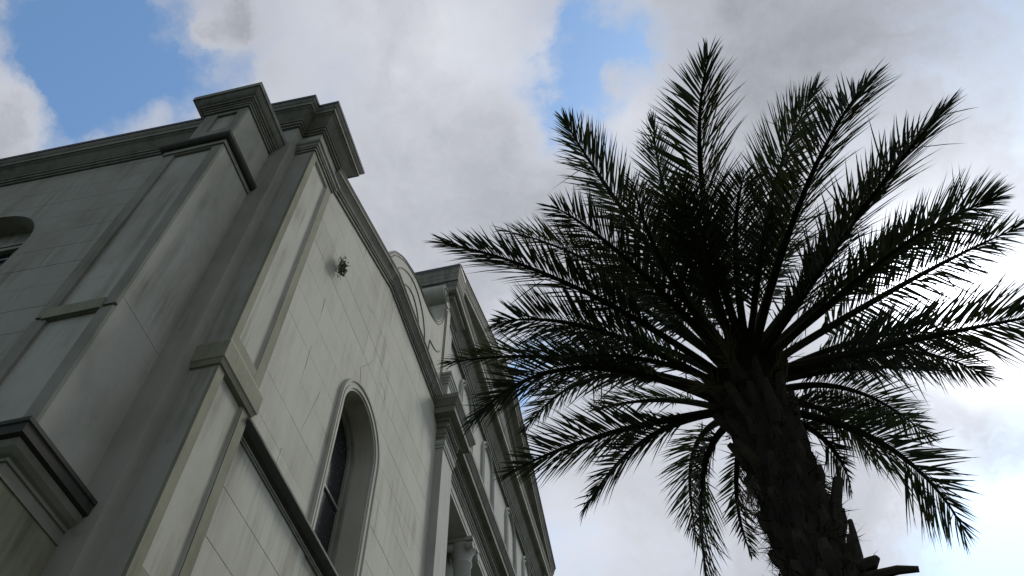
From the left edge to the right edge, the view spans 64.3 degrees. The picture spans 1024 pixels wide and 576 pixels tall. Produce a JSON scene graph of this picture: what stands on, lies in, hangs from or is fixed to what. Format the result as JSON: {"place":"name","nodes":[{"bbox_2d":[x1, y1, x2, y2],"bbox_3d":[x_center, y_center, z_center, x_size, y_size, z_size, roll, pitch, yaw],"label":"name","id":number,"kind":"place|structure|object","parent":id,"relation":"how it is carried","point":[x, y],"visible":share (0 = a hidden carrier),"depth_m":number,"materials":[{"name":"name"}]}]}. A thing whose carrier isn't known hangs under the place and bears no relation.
{"place":"outdoors","nodes":[
{"label":"outdoors","id":0,"kind":"place"},
{"bbox_2d":[0,82,555,575],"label":"church","id":1,"kind":"structure","parent":0,"point":[212,362],"depth_m":10.19,"materials":[{"name":"paint"}]},
{"bbox_2d":[0,233,31,267],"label":"window frame","id":2,"kind":"structure","parent":1,"relation":"in","point":[9,244],"depth_m":11.92,"materials":[{"name":"paint"}]},
{"bbox_2d":[314,404,354,565],"bbox_3d":[-2.619,2.761,11.326,0.120,3.165,1.330,-11,-57,6],"label":"window","id":3,"kind":"structure","parent":1,"relation":"in","point":[330,517],"depth_m":11.80,"materials":[{"name":"glass"}]},
{"bbox_2d":[335,257,348,278],"bbox_3d":[-2.615,-0.346,12.671,0.189,0.774,0.501,-11,-57,6],"label":"wall weed","id":4,"kind":"object","parent":1,"relation":"attached to","point":[340,269],"depth_m":12.50,"materials":[{"name":"green plant"}]},
{"bbox_2d":[0,0,1023,575],"label":"sky","id":5,"kind":"structure","parent":0,"point":[448,107],"materials":[{"name":"white"}]},
{"bbox_2d":[425,36,1023,575],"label":"palm tree","id":6,"kind":"object","parent":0,"point":[753,404],"visible":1,"depth_m":6.97,"materials":[{"name":"green plant"}]}
]}

